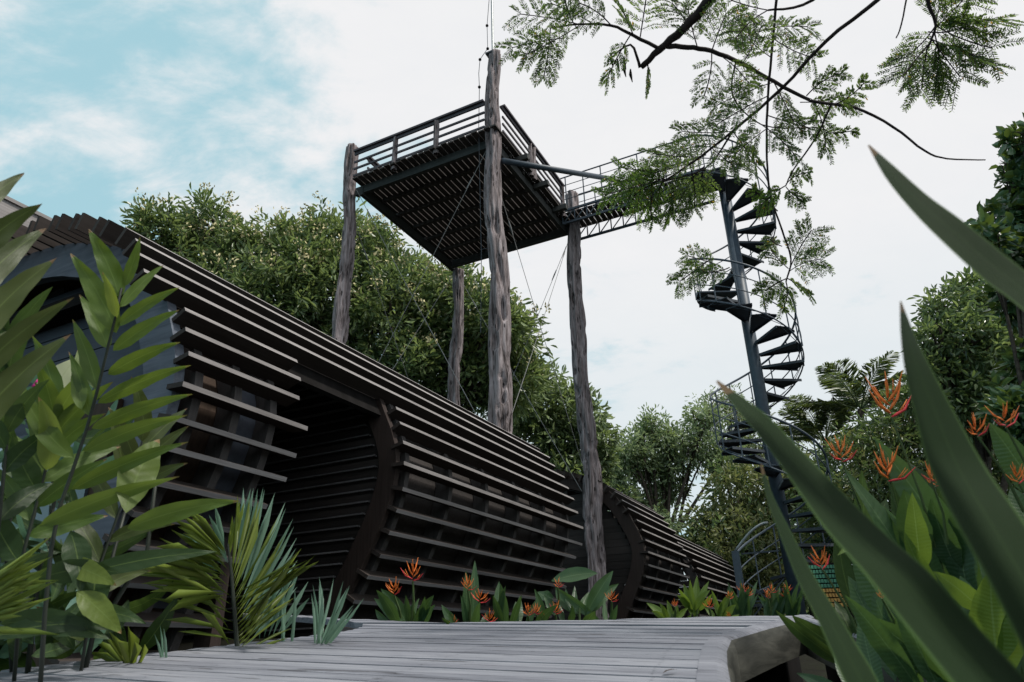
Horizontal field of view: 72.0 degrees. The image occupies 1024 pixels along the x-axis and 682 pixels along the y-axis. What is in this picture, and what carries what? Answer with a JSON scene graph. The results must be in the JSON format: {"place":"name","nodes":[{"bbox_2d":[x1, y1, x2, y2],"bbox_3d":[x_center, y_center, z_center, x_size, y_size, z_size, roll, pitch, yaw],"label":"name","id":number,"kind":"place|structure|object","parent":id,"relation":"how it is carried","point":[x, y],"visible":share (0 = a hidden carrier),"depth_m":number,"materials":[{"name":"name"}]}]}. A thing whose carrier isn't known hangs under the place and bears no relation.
{"place":"outdoors","nodes":[
{"label":"outdoors","id":0,"kind":"place"},
{"bbox_2d":[148,638,827,681],"bbox_3d":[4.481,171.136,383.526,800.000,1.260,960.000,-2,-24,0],"label":"ground","id":1,"kind":"structure","parent":0,"point":[809,665],"depth_m":4.98,"materials":[{"name":"soil"}]},
{"bbox_2d":[0,287,52,569],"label":"ginger plant","id":2,"kind":"object","parent":1,"relation":"on","point":[19,454],"visible":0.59,"depth_m":1.77,"materials":[{"name":"green plant"}]},
{"bbox_2d":[0,537,58,634],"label":"palm plant","id":3,"kind":"object","parent":1,"relation":"on","point":[13,576],"visible":1,"depth_m":1.38,"materials":[{"name":"green plant"}]},
{"bbox_2d":[0,173,73,419],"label":"ginger plant","id":4,"kind":"object","parent":1,"relation":"on","point":[17,377],"visible":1,"depth_m":1.25,"materials":[{"name":"green plant"}]},
{"bbox_2d":[20,375,92,541],"bbox_3d":[-1.585,0.543,2.398,0.200,0.868,0.362,-11,-26,20],"label":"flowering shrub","id":5,"kind":"object","parent":1,"relation":"on","point":[34,380],"visible":0.05,"depth_m":2.47,"materials":[{"name":"green plant"}]},
{"bbox_2d":[0,336,118,681],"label":"ginger plant","id":6,"kind":"object","parent":1,"relation":"on","point":[54,395],"visible":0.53,"depth_m":1.96,"materials":[{"name":"green plant"}]},
{"bbox_2d":[0,358,217,672],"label":"shade plant","id":7,"kind":"object","parent":1,"relation":"on","point":[93,614],"visible":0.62,"depth_m":1.93,"materials":[{"name":"green plant"}]},
{"bbox_2d":[36,377,188,670],"bbox_3d":[-1.194,0.569,2.106,0.312,0.890,0.246,15,-29,-33],"label":"ginger plant","id":8,"kind":"object","parent":1,"relation":"on","point":[89,533],"visible":0.36,"depth_m":2.16,"materials":[{"name":"green plant"}]},
{"bbox_2d":[92,627,147,663],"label":"palm plant","id":9,"kind":"object","parent":1,"relation":"on","point":[116,649],"visible":0.72,"depth_m":2.16,"materials":[{"name":"green plant"}]},
{"bbox_2d":[21,229,237,681],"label":"ginger plant","id":10,"kind":"object","parent":1,"relation":"on","point":[135,472],"visible":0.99,"depth_m":1.81,"materials":[{"name":"green plant"}]},
{"bbox_2d":[155,627,167,657],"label":"palm plant","id":11,"kind":"object","parent":1,"relation":"on","point":[162,649],"visible":0.59,"depth_m":2.30,"materials":[{"name":"green plant"}]},
{"bbox_2d":[140,489,316,646],"bbox_3d":[-1.009,0.901,2.700,0.628,0.807,0.718,-2,-24,0],"label":"palm plant","id":12,"kind":"object","parent":1,"relation":"on","point":[246,536],"visible":0.92,"depth_m":2.71,"materials":[{"name":"green plant"}]},
{"bbox_2d":[281,587,296,641],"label":"palm plant","id":13,"kind":"object","parent":1,"relation":"on","point":[283,619],"visible":0.5,"depth_m":2.85,"materials":[{"name":"green plant"}]},
{"bbox_2d":[0,196,582,666],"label":"cabin","id":14,"kind":"object","parent":1,"relation":"on","point":[370,474],"visible":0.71,"depth_m":6.95,"materials":[{"name":"brown wood"}]},
{"bbox_2d":[0,435,28,562],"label":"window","id":15,"kind":"structure","parent":14,"relation":"in","point":[21,437],"depth_m":5.85,"materials":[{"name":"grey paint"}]},
{"bbox_2d":[22,399,123,666],"bbox_3d":[-3.399,1.567,5.163,0.800,2.300,0.130,-13,-26,24],"label":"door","id":16,"kind":"structure","parent":14,"relation":"in","point":[100,408],"depth_m":5.35,"materials":[{"name":"grey glass"}]},
{"bbox_2d":[311,578,361,643],"bbox_3d":[-0.682,1.307,2.601,0.219,0.874,0.315,-2,-24,0],"label":"agave plant","id":17,"kind":"object","parent":1,"relation":"on","point":[333,629],"visible":0.81,"depth_m":2.68,"materials":[{"name":"green plant"}]},
{"bbox_2d":[119,182,557,424],"bbox_3d":[-5.756,1.139,21.453,14.422,15.361,5.638,-2,-24,0],"label":"blossoming tree","id":18,"kind":"object","parent":1,"relation":"on","point":[292,280],"visible":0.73,"depth_m":21.34,"materials":[{"name":"green plant"}]},
{"bbox_2d":[374,559,434,621],"bbox_3d":[-0.736,1.867,4.752,0.448,0.777,0.264,-2,-24,0],"label":"heliconia plant","id":19,"kind":"object","parent":1,"relation":"on","point":[392,607],"visible":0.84,"depth_m":4.76,"materials":[{"name":"green plant"}]},
{"bbox_2d":[0,613,926,681],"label":"boardwalk","id":20,"kind":"structure","parent":1,"relation":"on","point":[738,649],"depth_m":2.21,"materials":[{"name":"grey wood"}]},
{"bbox_2d":[442,561,494,623],"bbox_3d":[-0.278,1.823,4.602,0.374,0.769,0.213,-2,-24,0],"label":"heliconia plant","id":21,"kind":"object","parent":1,"relation":"on","point":[470,605],"visible":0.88,"depth_m":4.65,"materials":[{"name":"green plant"}]},
{"bbox_2d":[332,0,608,619],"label":"lookout tower","id":22,"kind":"structure","parent":1,"relation":"on","point":[428,199],"depth_m":14.95,"materials":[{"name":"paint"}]},
{"bbox_2d":[478,4,488,332],"bbox_3d":[-0.501,-3.884,13.817,0.320,8.126,0.137,-2,-24,0],"label":"bulb string","id":23,"kind":"object","parent":22,"relation":"hanging from","point":[479,86],"visible":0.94,"depth_m":13.60,"materials":[{"name":"paint"}]},
{"bbox_2d":[501,133,713,239],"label":"walkway","id":24,"kind":"structure","parent":22,"relation":"attached to","point":[584,213],"depth_m":16.21,"materials":[{"name":"grey paint"}]},
{"bbox_2d":[493,578,563,621],"bbox_3d":[0.119,1.940,4.798,0.495,0.619,0.261,-2,-24,0],"label":"heliconia plant","id":25,"kind":"object","parent":1,"relation":"on","point":[500,609],"visible":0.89,"depth_m":4.81,"materials":[{"name":"green plant"}]},
{"bbox_2d":[512,357,624,485],"bbox_3d":[1.510,5.015,23.485,4.798,9.578,4.137,-2,-24,0],"label":"leafy tree","id":26,"kind":"object","parent":1,"relation":"on","point":[554,417],"visible":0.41,"depth_m":23.40,"materials":[{"name":"green plant"}]},
{"bbox_2d":[538,567,617,619],"bbox_3d":[0.477,1.957,5.003,0.602,0.671,0.256,-4,-24,6],"label":"heliconia plant","id":27,"kind":"object","parent":1,"relation":"on","point":[589,604],"visible":0.77,"depth_m":5.06,"materials":[{"name":"green plant"}]},
{"bbox_2d":[602,590,618,619],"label":"heliconia plant","id":28,"kind":"object","parent":1,"relation":"on","point":[613,615],"visible":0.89,"depth_m":4.78,"materials":[{"name":"green plant"}]},
{"bbox_2d":[545,469,689,620],"bbox_3d":[1.050,5.437,15.644,5.149,4.544,3.555,-13,-26,24],"label":"cabin","id":29,"kind":"object","parent":1,"relation":"on","point":[650,557],"visible":0.27,"depth_m":14.17,"materials":[{"name":"brown wood"}]},
{"bbox_2d":[553,515,737,618],"bbox_3d":[3.619,7.742,20.105,5.165,4.540,6.912,-13,-26,24],"label":"cabin","id":30,"kind":"object","parent":1,"relation":"on","point":[712,568],"visible":0.15,"depth_m":18.43,"materials":[{"name":"brown wood"}]},
{"bbox_2d":[647,600,690,617],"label":"heliconia plant","id":31,"kind":"object","parent":1,"relation":"on","point":[661,612],"visible":0.84,"depth_m":6.95,"materials":[{"name":"green plant"}]},
{"bbox_2d":[604,394,747,534],"bbox_3d":[7.462,8.015,32.543,7.650,11.208,4.750,-2,-24,0],"label":"spreading tree","id":32,"kind":"object","parent":1,"relation":"on","point":[645,472],"visible":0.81,"depth_m":32.76,"materials":[{"name":"green plant"}]},
{"bbox_2d":[677,577,711,616],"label":"plant","id":33,"kind":"object","parent":1,"relation":"on","point":[692,600],"visible":0.97,"depth_m":7.25,"materials":[{"name":"green plant"}]},
{"bbox_2d":[704,591,738,616],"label":"heliconia plant","id":34,"kind":"object","parent":1,"relation":"on","point":[725,608],"visible":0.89,"depth_m":6.99,"materials":[{"name":"green plant"}]},
{"bbox_2d":[727,580,757,615],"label":"heliconia plant","id":35,"kind":"object","parent":1,"relation":"on","point":[744,602],"visible":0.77,"depth_m":10.71,"materials":[{"name":"green plant"}]},
{"bbox_2d":[684,382,814,615],"bbox_3d":[12.547,8.328,35.677,6.157,12.946,4.185,-2,-24,0],"label":"thin tree","id":36,"kind":"object","parent":1,"relation":"on","point":[724,397],"visible":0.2,"depth_m":37.03,"materials":[{"name":"green plant"}]},
{"bbox_2d":[678,447,832,615],"bbox_3d":[9.297,7.125,25.029,6.910,6.728,5.258,-2,-24,0],"label":"olive tree","id":37,"kind":"object","parent":1,"relation":"on","point":[719,532],"visible":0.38,"depth_m":24.76,"materials":[{"name":"green plant"}]},
{"bbox_2d":[682,134,833,614],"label":"spiral staircase","id":38,"kind":"structure","parent":1,"relation":"on","point":[721,295],"depth_m":13.48,"materials":[{"name":"black metal"}]},
{"bbox_2d":[731,521,785,615],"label":"gate","id":39,"kind":"structure","parent":1,"relation":"on","point":[737,565],"depth_m":12.07,"materials":[{"name":"grey metal"}]},
{"bbox_2d":[494,0,1023,319],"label":"feathery tree","id":40,"kind":"object","parent":1,"relation":"on","point":[643,174],"visible":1,"depth_m":3.21,"materials":[{"name":"green plant"}]},
{"bbox_2d":[758,583,784,615],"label":"heliconia plant","id":41,"kind":"object","parent":1,"relation":"on","point":[772,602],"visible":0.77,"depth_m":10.59,"materials":[{"name":"green plant"}]},
{"bbox_2d":[778,581,802,615],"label":"heliconia plant","id":42,"kind":"object","parent":1,"relation":"on","point":[792,605],"visible":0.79,"depth_m":10.48,"materials":[{"name":"green plant"}]},
{"bbox_2d":[776,394,877,553],"bbox_3d":[10.124,5.289,21.753,3.726,7.210,3.411,-2,-24,0],"label":"palm tree","id":43,"kind":"object","parent":1,"relation":"on","point":[806,424],"visible":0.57,"depth_m":22.45,"materials":[{"name":"green plant"}]},
{"bbox_2d":[808,562,854,618],"bbox_3d":[6.152,5.251,13.518,0.840,1.912,0.140,-2,-24,0],"label":"painted board","id":44,"kind":"object","parent":1,"relation":"on","point":[825,584],"visible":0.33,"depth_m":13.71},
{"bbox_2d":[786,350,906,464],"bbox_3d":[10.295,4.169,19.762,3.783,7.622,3.094,-2,-24,0],"label":"palm tree","id":45,"kind":"object","parent":1,"relation":"on","point":[835,385],"visible":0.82,"depth_m":20.71,"materials":[{"name":"green plant"}]},
{"bbox_2d":[716,145,1023,681],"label":"blade leaf plant","id":46,"kind":"object","parent":1,"relation":"on","point":[954,640],"visible":1,"depth_m":0.46,"materials":[{"name":"green plant"}]},
{"bbox_2d":[797,592,950,681],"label":"heliconia plant","id":47,"kind":"object","parent":1,"relation":"on","point":[888,638],"visible":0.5,"depth_m":1.61,"materials":[{"name":"green plant"}]},
{"bbox_2d":[808,370,982,681],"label":"heliconia plant","id":48,"kind":"object","parent":1,"relation":"on","point":[955,557],"visible":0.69,"depth_m":2.11,"materials":[{"name":"green plant"}]},
{"bbox_2d":[775,464,1023,674],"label":"heliconia plant","id":49,"kind":"object","parent":1,"relation":"on","point":[809,635],"visible":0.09,"depth_m":2.56,"materials":[{"name":"green plant"}]},
{"bbox_2d":[779,387,1023,619],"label":"dense shrub","id":50,"kind":"object","parent":1,"relation":"on","point":[864,445],"visible":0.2,"depth_m":16.71,"materials":[{"name":"green plant"}]},
{"bbox_2d":[838,493,1023,667],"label":"heliconia plant","id":51,"kind":"object","parent":1,"relation":"on","point":[987,615],"visible":0.47,"depth_m":1.54,"materials":[{"name":"green plant"}]},
{"bbox_2d":[880,266,1019,494],"bbox_3d":[10.350,1.715,14.464,5.431,7.907,3.040,-2,-24,0],"label":"round tree","id":52,"kind":"object","parent":1,"relation":"on","point":[961,365],"visible":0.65,"depth_m":14.46,"materials":[{"name":"green plant"}]},
{"bbox_2d":[922,404,1023,673],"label":"heliconia plant","id":53,"kind":"object","parent":1,"relation":"on","point":[1008,447],"visible":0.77,"depth_m":1.86,"materials":[{"name":"green plant"}]},
{"bbox_2d":[965,112,1023,445],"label":"glossy tree","id":54,"kind":"object","parent":1,"relation":"on","point":[1003,231],"visible":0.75,"depth_m":8.96,"materials":[{"name":"green plant"}]},
{"bbox_2d":[0,0,1023,599],"label":"sky","id":55,"kind":"structure","parent":0,"point":[263,102],"materials":[{"name":"white"}]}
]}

